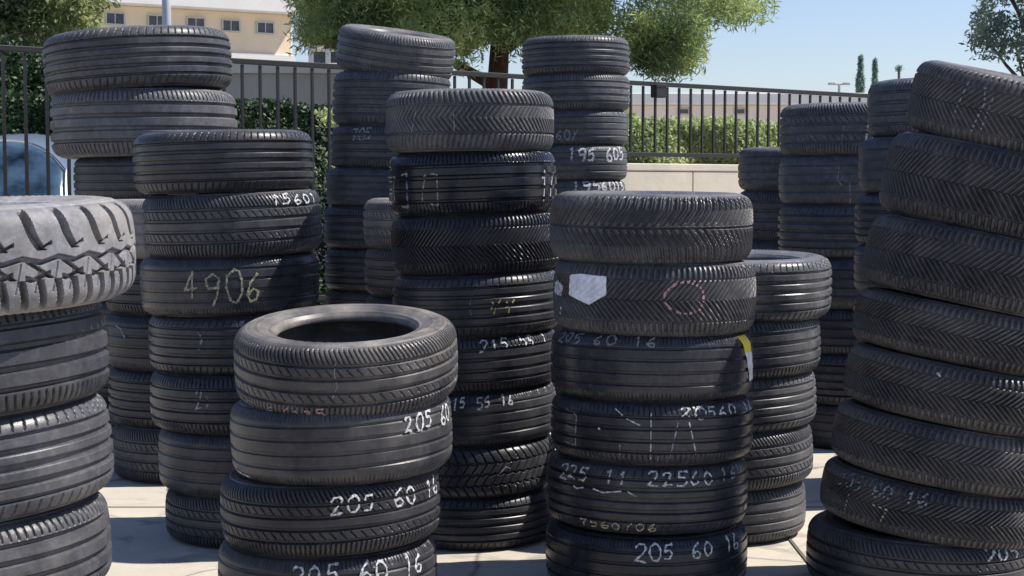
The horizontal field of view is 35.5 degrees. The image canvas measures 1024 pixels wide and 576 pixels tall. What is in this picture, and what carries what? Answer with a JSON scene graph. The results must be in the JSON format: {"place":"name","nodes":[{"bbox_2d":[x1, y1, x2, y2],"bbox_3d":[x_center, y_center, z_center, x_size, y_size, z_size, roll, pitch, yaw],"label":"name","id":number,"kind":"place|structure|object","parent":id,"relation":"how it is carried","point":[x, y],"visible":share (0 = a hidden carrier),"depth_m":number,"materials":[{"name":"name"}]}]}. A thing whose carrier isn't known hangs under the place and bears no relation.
{"place":"outdoors","nodes":[
{"label":"outdoors","id":0,"kind":"place"},
{"bbox_2d":[73,156,151,198],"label":"tyre","id":1,"kind":"object","parent":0,"point":[112,177],"visible":0.26,"depth_m":7.95,"materials":[{"name":"rubber"}]},
{"bbox_2d":[50,87,237,158],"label":"tyre","id":2,"kind":"object","parent":1,"relation":"on","point":[115,122],"visible":0.8,"depth_m":7.90,"materials":[{"name":"rubber"}]},
{"bbox_2d":[42,25,232,95],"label":"tyre","id":3,"kind":"object","parent":2,"relation":"on","point":[169,56],"visible":0.86,"depth_m":7.89,"materials":[{"name":"rubber"}]},
{"bbox_2d":[94,0,298,60],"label":"tan building","id":4,"kind":"structure","parent":0,"point":[253,29],"depth_m":40.57,"materials":[{"name":"paint"}]},
{"bbox_2d":[105,11,125,25],"bbox_3d":[-9.688,-6.580,39.067,0.490,0.320,0.067,-2,4,-30],"label":"window","id":5,"kind":"structure","parent":4,"relation":"in","point":[112,18],"depth_m":39.07,"materials":[{"name":"glass"}]},
{"bbox_2d":[147,14,161,24],"bbox_3d":[-8.778,-6.607,39.605,0.490,0.320,0.067,-2,4,-30],"label":"window","id":6,"kind":"structure","parent":4,"relation":"in","point":[152,19],"depth_m":39.57,"materials":[{"name":"glass"}]},
{"bbox_2d":[186,16,205,26],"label":"window","id":7,"kind":"structure","parent":4,"relation":"in","point":[193,21],"depth_m":40.11,"materials":[{"name":"glass"}]},
{"bbox_2d":[221,19,240,32],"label":"window","id":8,"kind":"structure","parent":4,"relation":"in","point":[228,25],"depth_m":40.57,"materials":[{"name":"glass"}]},
{"bbox_2d":[256,21,274,34],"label":"window","id":9,"kind":"structure","parent":4,"relation":"in","point":[262,27],"depth_m":41.05,"materials":[{"name":"glass"}]},
{"bbox_2d":[325,289,372,304],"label":"tyre","id":10,"kind":"object","parent":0,"point":[332,297],"visible":0.16,"depth_m":8.28,"materials":[{"name":"rubber"}]},
{"bbox_2d":[325,248,367,291],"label":"tyre","id":11,"kind":"object","parent":10,"relation":"on","point":[344,270],"visible":0.31,"depth_m":8.27,"materials":[{"name":"rubber"}]},
{"bbox_2d":[324,206,370,248],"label":"tyre","id":12,"kind":"object","parent":11,"relation":"on","point":[344,226],"visible":0.29,"depth_m":8.25,"materials":[{"name":"rubber"}]},
{"bbox_2d":[326,167,389,206],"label":"tyre","id":13,"kind":"object","parent":12,"relation":"on","point":[353,187],"visible":0.52,"depth_m":8.20,"materials":[{"name":"rubber"}]},
{"bbox_2d":[331,125,398,167],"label":"tyre","id":14,"kind":"object","parent":13,"relation":"on","point":[360,146],"visible":0.42,"depth_m":8.19,"materials":[{"name":"rubber"}]},
{"bbox_2d":[332,70,450,125],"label":"tyre","id":15,"kind":"object","parent":14,"relation":"on","point":[361,97],"visible":0.69,"depth_m":8.18,"materials":[{"name":"rubber"}]},
{"bbox_2d":[336,24,455,78],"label":"tyre","id":16,"kind":"object","parent":15,"relation":"on","point":[360,47],"visible":0.91,"depth_m":8.18,"materials":[{"name":"rubber"}]},
{"bbox_2d":[366,295,394,304],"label":"tyre","id":17,"kind":"object","parent":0,"point":[372,299],"visible":0.04,"depth_m":7.03,"materials":[{"name":"rubber"}]},
{"bbox_2d":[364,247,401,296],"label":"tyre","id":18,"kind":"object","parent":17,"relation":"on","point":[381,273],"visible":0.17,"depth_m":6.99,"materials":[{"name":"rubber"}]},
{"bbox_2d":[363,198,399,247],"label":"tyre","id":19,"kind":"object","parent":18,"relation":"on","point":[379,215],"visible":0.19,"depth_m":6.99,"materials":[{"name":"rubber"}]},
{"bbox_2d":[99,301,836,575],"bbox_3d":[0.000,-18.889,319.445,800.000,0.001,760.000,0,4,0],"label":"ground","id":20,"kind":"structure","parent":0,"point":[144,542],"depth_m":5.89,"materials":[{"name":"concrete"}]},
{"bbox_2d":[0,32,50,134],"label":"bush","id":21,"kind":"object","parent":20,"relation":"on","point":[14,73],"visible":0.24,"depth_m":14.74,"materials":[{"name":"green plant"}]},
{"bbox_2d":[0,132,76,196],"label":"parked car","id":22,"kind":"object","parent":20,"relation":"on","point":[37,166],"visible":0.2,"depth_m":11.64,"materials":[{"name":"blue paint"}]},
{"bbox_2d":[0,0,121,55],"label":"broadleaf tree","id":23,"kind":"object","parent":20,"relation":"on","point":[44,19],"visible":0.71,"depth_m":15.93,"materials":[{"name":"green plant"}]},
{"bbox_2d":[106,402,116,437],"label":"tyre","id":24,"kind":"object","parent":20,"relation":"on","point":[111,421],"visible":0.01,"depth_m":8.03,"materials":[{"name":"rubber"}]},
{"bbox_2d":[96,363,113,401],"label":"tyre","id":25,"kind":"object","parent":24,"relation":"on","point":[103,392],"visible":0.02,"depth_m":8.04,"materials":[{"name":"rubber"}]},
{"bbox_2d":[112,422,162,483],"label":"tyre","id":26,"kind":"object","parent":20,"relation":"on","point":[135,452],"visible":0.25,"depth_m":7.22,"materials":[{"name":"rubber"}]},
{"bbox_2d":[108,366,161,428],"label":"tyre","id":27,"kind":"object","parent":26,"relation":"on","point":[130,403],"visible":0.23,"depth_m":7.22,"materials":[{"name":"rubber"}]},
{"bbox_2d":[105,312,156,370],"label":"tyre","id":28,"kind":"object","parent":27,"relation":"on","point":[127,346],"visible":0.17,"depth_m":7.19,"materials":[{"name":"rubber"}]},
{"bbox_2d":[105,259,151,314],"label":"tyre","id":29,"kind":"object","parent":28,"relation":"on","point":[128,301],"visible":0.15,"depth_m":7.18,"materials":[{"name":"rubber"}]},
{"bbox_2d":[115,199,149,258],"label":"tyre","id":30,"kind":"object","parent":29,"relation":"on","point":[135,207],"visible":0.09,"depth_m":7.13,"materials":[{"name":"rubber"}]},
{"bbox_2d":[0,89,337,305],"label":"hedge","id":31,"kind":"object","parent":20,"relation":"on","point":[15,105],"visible":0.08,"depth_m":13.62,"materials":[{"name":"green plant"}]},
{"bbox_2d":[165,489,224,547],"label":"tyre","id":32,"kind":"object","parent":20,"relation":"on","point":[193,520],"visible":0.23,"depth_m":5.94,"materials":[{"name":"rubber"}]},
{"bbox_2d":[158,428,235,497],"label":"tyre","id":33,"kind":"object","parent":32,"relation":"on","point":[201,465],"visible":0.32,"depth_m":5.91,"materials":[{"name":"rubber"}]},
{"bbox_2d":[150,370,239,434],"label":"tyre","id":34,"kind":"object","parent":33,"relation":"on","point":[196,404],"visible":0.33,"depth_m":5.88,"materials":[{"name":"rubber"}]},
{"bbox_2d":[148,314,266,375],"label":"tyre","id":35,"kind":"object","parent":34,"relation":"on","point":[192,345],"visible":0.38,"depth_m":5.87,"materials":[{"name":"rubber"}]},
{"bbox_2d":[140,251,318,316],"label":"tyre","id":36,"kind":"object","parent":35,"relation":"on","point":[213,287],"visible":0.84,"depth_m":5.87,"materials":[{"name":"rubber"}]},
{"bbox_2d":[142,189,321,257],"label":"tyre","id":37,"kind":"object","parent":36,"relation":"on","point":[237,224],"visible":0.89,"depth_m":5.85,"materials":[{"name":"rubber"}]},
{"bbox_2d":[132,129,313,194],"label":"tyre","id":38,"kind":"object","parent":37,"relation":"on","point":[212,161],"visible":0.97,"depth_m":5.84,"materials":[{"name":"rubber"}]},
{"bbox_2d":[294,26,336,62],"bbox_3d":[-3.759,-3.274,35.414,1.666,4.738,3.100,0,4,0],"label":"building","id":39,"kind":"structure","parent":20,"relation":"on","point":[327,53],"depth_m":35.68,"materials":[{"name":"white paint"}]},
{"bbox_2d":[218,534,436,575],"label":"tyre","id":40,"kind":"object","parent":20,"relation":"on","point":[418,558],"visible":0.35,"depth_m":4.79,"materials":[{"name":"rubber"}]},
{"bbox_2d":[220,469,440,557],"bbox_3d":[-0.570,0.674,5.047,0.689,0.218,0.692,-3,4,-7],"label":"tyre","id":41,"kind":"object","parent":40,"relation":"on","point":[295,521],"visible":0.75,"depth_m":4.75,"materials":[{"name":"rubber"}]},
{"bbox_2d":[230,396,452,485],"bbox_3d":[-0.535,0.451,5.044,0.697,0.239,0.696,-6,5,-38],"label":"tyre","id":42,"kind":"object","parent":41,"relation":"on","point":[282,448],"visible":0.68,"depth_m":4.74,"materials":[{"name":"rubber"}]},
{"bbox_2d":[234,304,457,415],"bbox_3d":[-0.519,0.222,5.024,0.701,0.232,0.699,-11,15,-41],"label":"tyre","id":43,"kind":"object","parent":42,"relation":"on","point":[351,359],"visible":0.95,"depth_m":4.77,"materials":[{"name":"rubber"}]},
{"bbox_2d":[0,45,868,299],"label":"iron fence","id":44,"kind":"object","parent":20,"relation":"on","point":[295,65],"visible":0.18,"depth_m":11.11,"materials":[{"name":"black metal"}]},
{"bbox_2d":[651,84,667,97],"bbox_3d":[1.116,-1.496,12.155,0.120,0.100,0.075,-3,5,-39],"label":"junction box","id":45,"kind":"object","parent":44,"relation":"attached to","point":[658,90],"visible":1,"depth_m":12.13,"materials":[{"name":"black metal"}]},
{"bbox_2d":[107,506,823,560],"bbox_3d":[0.000,0.954,6.072,18.000,0.001,12.000,0,4,0],"label":"ground joint","id":46,"kind":"object","parent":20,"relation":"on","point":[796,547],"visible":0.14,"depth_m":6.70,"materials":[{"name":"concrete"}]},
{"bbox_2d":[431,485,552,549],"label":"tyre","id":47,"kind":"object","parent":20,"relation":"on","point":[512,520],"visible":0.47,"depth_m":5.88,"materials":[{"name":"rubber"}]},
{"bbox_2d":[436,433,554,498],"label":"tyre","id":48,"kind":"object","parent":47,"relation":"on","point":[490,471],"visible":0.41,"depth_m":5.86,"materials":[{"name":"rubber"}]},
{"bbox_2d":[448,381,555,447],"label":"tyre","id":49,"kind":"object","parent":48,"relation":"on","point":[493,418],"visible":0.4,"depth_m":5.86,"materials":[{"name":"rubber"}]},
{"bbox_2d":[451,328,554,392],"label":"tyre","id":50,"kind":"object","parent":49,"relation":"on","point":[499,363],"visible":0.41,"depth_m":5.84,"materials":[{"name":"rubber"}]},
{"bbox_2d":[392,269,556,337],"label":"tyre","id":51,"kind":"object","parent":50,"relation":"on","point":[491,305],"visible":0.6,"depth_m":5.83,"materials":[{"name":"rubber"}]},
{"bbox_2d":[391,211,558,275],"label":"tyre","id":52,"kind":"object","parent":51,"relation":"on","point":[484,244],"visible":0.88,"depth_m":5.83,"materials":[{"name":"rubber"}]},
{"bbox_2d":[388,150,556,216],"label":"tyre","id":53,"kind":"object","parent":52,"relation":"on","point":[453,183],"visible":1,"depth_m":5.82,"materials":[{"name":"rubber"}]},
{"bbox_2d":[386,88,553,153],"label":"tyre","id":54,"kind":"object","parent":53,"relation":"on","point":[454,120],"visible":0.93,"depth_m":5.80,"materials":[{"name":"rubber"}]},
{"bbox_2d":[280,0,780,88],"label":"tree","id":55,"kind":"object","parent":20,"relation":"on","point":[664,41],"visible":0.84,"depth_m":17.62,"materials":[{"name":"green plant"}]},
{"bbox_2d":[314,106,780,192],"bbox_3d":[1.511,-0.564,14.335,7.381,1.998,1.168,-3,5,-39],"label":"hedge","id":56,"kind":"object","parent":20,"relation":"on","point":[661,135],"visible":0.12,"depth_m":13.76,"materials":[{"name":"green plant"}]},
{"bbox_2d":[546,517,746,575],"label":"tyre","id":57,"kind":"object","parent":20,"relation":"on","point":[571,550],"visible":0.72,"depth_m":5.18,"materials":[{"name":"rubber"}]},
{"bbox_2d":[546,450,747,534],"bbox_3d":[0.458,0.671,5.457,0.685,0.231,0.683,1,2,-6],"label":"tyre","id":58,"kind":"object","parent":57,"relation":"on","point":[639,499],"visible":0.74,"depth_m":5.17,"materials":[{"name":"rubber"}]},
{"bbox_2d":[551,392,752,465],"bbox_3d":[0.473,0.458,5.439,0.683,0.209,0.685,-1,2,-25],"label":"tyre","id":59,"kind":"object","parent":58,"relation":"on","point":[657,433],"visible":0.77,"depth_m":5.15,"materials":[{"name":"rubber"}]},
{"bbox_2d":[551,327,752,401],"bbox_3d":[0.473,0.246,5.433,0.683,0.225,0.685,0,2,-4],"label":"tyre","id":60,"kind":"object","parent":59,"relation":"on","point":[646,368],"visible":0.77,"depth_m":5.14,"materials":[{"name":"rubber"}]},
{"bbox_2d":[553,259,755,336],"bbox_3d":[0.479,0.020,5.410,0.688,0.242,0.683,-3,5,-44],"label":"tyre","id":61,"kind":"object","parent":60,"relation":"on","point":[687,300],"visible":0.91,"depth_m":5.12,"materials":[{"name":"rubber"}]},
{"bbox_2d":[550,190,752,263],"bbox_3d":[0.468,-0.209,5.398,0.685,0.228,0.683,-4,6,-42],"label":"tyre","id":62,"kind":"object","parent":61,"relation":"on","point":[652,227],"visible":0.99,"depth_m":5.11,"materials":[{"name":"rubber"}]},
{"bbox_2d":[620,163,743,193],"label":"retaining wall","id":63,"kind":"structure","parent":20,"relation":"on","point":[686,177],"depth_m":12.29,"materials":[{"name":"concrete"}]},
{"bbox_2d":[741,480,805,543],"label":"tyre","id":64,"kind":"object","parent":20,"relation":"on","point":[773,514],"visible":0.33,"depth_m":5.99,"materials":[{"name":"rubber"}]},
{"bbox_2d":[742,423,812,490],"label":"tyre","id":65,"kind":"object","parent":64,"relation":"on","point":[775,459],"visible":0.29,"depth_m":5.96,"materials":[{"name":"rubber"}]},
{"bbox_2d":[744,370,816,432],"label":"tyre","id":66,"kind":"object","parent":65,"relation":"on","point":[783,403],"visible":0.31,"depth_m":5.96,"materials":[{"name":"rubber"}]},
{"bbox_2d":[745,318,820,378],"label":"tyre","id":67,"kind":"object","parent":66,"relation":"on","point":[785,348],"visible":0.36,"depth_m":5.93,"materials":[{"name":"rubber"}]},
{"bbox_2d":[744,249,831,321],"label":"tyre","id":68,"kind":"object","parent":67,"relation":"on","point":[793,286],"visible":0.48,"depth_m":5.93,"materials":[{"name":"rubber"}]},
{"bbox_2d":[808,403,838,448],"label":"tyre","id":69,"kind":"object","parent":20,"relation":"on","point":[821,422],"visible":0.12,"depth_m":8.16,"materials":[{"name":"rubber"}]},
{"bbox_2d":[812,354,851,404],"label":"tyre","id":70,"kind":"object","parent":69,"relation":"on","point":[829,371],"visible":0.14,"depth_m":8.11,"materials":[{"name":"rubber"}]},
{"bbox_2d":[818,309,860,354],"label":"tyre","id":71,"kind":"object","parent":70,"relation":"on","point":[837,335],"visible":0.19,"depth_m":8.10,"materials":[{"name":"rubber"}]},
{"bbox_2d":[827,258,859,308],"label":"tyre","id":72,"kind":"object","parent":71,"relation":"on","point":[845,293],"visible":0.13,"depth_m":8.06,"materials":[{"name":"rubber"}]},
{"bbox_2d":[778,204,862,257],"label":"tyre","id":73,"kind":"object","parent":72,"relation":"on","point":[827,231],"visible":0.39,"depth_m":8.10,"materials":[{"name":"rubber"}]},
{"bbox_2d":[778,155,866,204],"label":"tyre","id":74,"kind":"object","parent":73,"relation":"on","point":[818,179],"visible":0.55,"depth_m":8.10,"materials":[{"name":"rubber"}]},
{"bbox_2d":[779,102,872,155],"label":"tyre","id":75,"kind":"object","parent":74,"relation":"on","point":[834,128],"visible":0.6,"depth_m":8.06,"materials":[{"name":"rubber"}]},
{"bbox_2d":[855,54,865,92],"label":"cypress tree","id":76,"kind":"object","parent":20,"relation":"on","point":[860,83],"visible":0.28,"depth_m":119.08,"materials":[{"name":"green plant"}]},
{"bbox_2d":[870,57,878,86],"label":"cypress tree","id":77,"kind":"object","parent":20,"relation":"on","point":[874,78],"visible":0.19,"depth_m":124.08,"materials":[{"name":"green plant"}]},
{"bbox_2d":[806,510,1023,575],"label":"tyre","id":78,"kind":"object","parent":20,"relation":"on","point":[836,545],"visible":0.58,"depth_m":5.08,"materials":[{"name":"rubber"}]},
{"bbox_2d":[820,455,1023,549],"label":"tyre","id":79,"kind":"object","parent":78,"relation":"on","point":[852,493],"visible":0.74,"depth_m":5.04,"materials":[{"name":"rubber"}]},
{"bbox_2d":[831,398,1023,497],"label":"tyre","id":80,"kind":"object","parent":79,"relation":"on","point":[904,447],"visible":0.84,"depth_m":5.01,"materials":[{"name":"rubber"}]},
{"bbox_2d":[843,342,1023,437],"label":"tyre","id":81,"kind":"object","parent":80,"relation":"on","point":[924,388],"visible":0.87,"depth_m":5.01,"materials":[{"name":"rubber"}]},
{"bbox_2d":[852,287,1023,376],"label":"tyre","id":82,"kind":"object","parent":81,"relation":"on","point":[942,330],"visible":0.98,"depth_m":5.01,"materials":[{"name":"rubber"}]},
{"bbox_2d":[862,215,1023,317],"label":"tyre","id":83,"kind":"object","parent":82,"relation":"on","point":[957,265],"visible":1,"depth_m":5.00,"materials":[{"name":"rubber"}]},
{"bbox_2d":[879,132,1023,239],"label":"tyre","id":84,"kind":"object","parent":83,"relation":"on","point":[954,182],"visible":1,"depth_m":5.01,"materials":[{"name":"rubber"}]},
{"bbox_2d":[906,60,1023,152],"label":"tyre","id":85,"kind":"object","parent":84,"relation":"on","point":[966,103],"visible":0.96,"depth_m":5.02,"materials":[{"name":"rubber"}]},
{"bbox_2d":[549,180,624,210],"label":"tyre","id":86,"kind":"object","parent":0,"point":[560,186],"visible":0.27,"depth_m":9.28,"materials":[{"name":"rubber"}]},
{"bbox_2d":[548,145,626,179],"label":"tyre","id":87,"kind":"object","parent":86,"relation":"on","point":[590,162],"visible":0.6,"depth_m":9.27,"materials":[{"name":"rubber"}]},
{"bbox_2d":[552,109,628,145],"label":"tyre","id":88,"kind":"object","parent":87,"relation":"on","point":[588,127],"visible":0.59,"depth_m":9.27,"materials":[{"name":"rubber"}]},
{"bbox_2d":[522,73,629,110],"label":"tyre","id":89,"kind":"object","parent":88,"relation":"on","point":[588,91],"visible":0.77,"depth_m":9.26,"materials":[{"name":"rubber"}]},
{"bbox_2d":[521,35,629,76],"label":"tyre","id":90,"kind":"object","parent":89,"relation":"on","point":[558,54],"visible":0.85,"depth_m":9.26,"materials":[{"name":"rubber"}]},
{"bbox_2d":[292,0,1023,92],"label":"sky","id":91,"kind":"structure","parent":0,"point":[812,44],"materials":[{"name":"blue"}]},
{"bbox_2d":[627,93,867,163],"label":"building","id":92,"kind":"structure","parent":0,"point":[684,106],"depth_m":45.27,"materials":[{"name":"white paint"}]},
{"bbox_2d":[751,240,779,250],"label":"tyre","id":93,"kind":"object","parent":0,"point":[765,245],"visible":0.1,"depth_m":8.96,"materials":[{"name":"rubber"}]},
{"bbox_2d":[740,190,786,240],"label":"tyre","id":94,"kind":"object","parent":93,"relation":"on","point":[767,205],"visible":0.24,"depth_m":8.95,"materials":[{"name":"rubber"}]},
{"bbox_2d":[738,147,786,189],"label":"tyre","id":95,"kind":"object","parent":94,"relation":"on","point":[758,168],"visible":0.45,"depth_m":8.96,"materials":[{"name":"rubber"}]},
{"bbox_2d":[853,295,866,341],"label":"tyre","id":96,"kind":"object","parent":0,"point":[859,339],"visible":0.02,"depth_m":7.04,"materials":[{"name":"rubber"}]},
{"bbox_2d":[854,243,889,291],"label":"tyre","id":97,"kind":"object","parent":96,"relation":"on","point":[861,282],"visible":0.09,"depth_m":6.97,"materials":[{"name":"rubber"}]},
{"bbox_2d":[854,194,905,243],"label":"tyre","id":98,"kind":"object","parent":97,"relation":"on","point":[870,208],"visible":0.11,"depth_m":6.89,"materials":[{"name":"rubber"}]},
{"bbox_2d":[858,136,895,193],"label":"tyre","id":99,"kind":"object","parent":98,"relation":"on","point":[873,152],"visible":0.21,"depth_m":6.86,"materials":[{"name":"rubber"}]},
{"bbox_2d":[867,78,922,137],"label":"tyre","id":100,"kind":"object","parent":99,"relation":"on","point":[887,101],"visible":0.27,"depth_m":6.80,"materials":[{"name":"rubber"}]},
{"label":"street","id":101,"kind":"structure","parent":0,"visible":0},
{"bbox_2d":[162,0,170,24],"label":"utility pole","id":102,"kind":"object","parent":101,"relation":"on","point":[166,12],"depth_m":29.67,"materials":[{"name":"grey metal"}]},
{"bbox_2d":[219,63,343,283],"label":"white block wall","id":103,"kind":"structure","parent":101,"relation":"on","point":[233,88],"depth_m":21.87,"materials":[{"name":"paint"}]},
{"bbox_2d":[959,0,1023,76],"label":"eucalyptus tree","id":104,"kind":"object","parent":101,"relation":"on","point":[983,29],"visible":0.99,"depth_m":28.87,"materials":[{"name":"green plant"}]},
{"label":"tyre","id":105,"kind":"object","parent":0,"visible":0},
{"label":"tyre","id":106,"kind":"object","parent":105,"relation":"on","visible":0},
{"bbox_2d":[0,491,111,575],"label":"tyre","id":107,"kind":"object","parent":106,"relation":"on","point":[73,539],"visible":0.69,"depth_m":3.48,"materials":[{"name":"rubber"}]},
{"bbox_2d":[0,392,113,521],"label":"tyre","id":108,"kind":"object","parent":107,"relation":"on","point":[55,457],"visible":0.77,"depth_m":3.44,"materials":[{"name":"rubber"}]},
{"bbox_2d":[0,302,109,416],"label":"tyre","id":109,"kind":"object","parent":108,"relation":"on","point":[51,358],"visible":0.73,"depth_m":3.42,"materials":[{"name":"rubber"}]},
{"bbox_2d":[0,195,135,315],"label":"tyre","id":110,"kind":"object","parent":109,"relation":"on","point":[61,251],"visible":1,"depth_m":3.38,"materials":[{"name":"rubber"}]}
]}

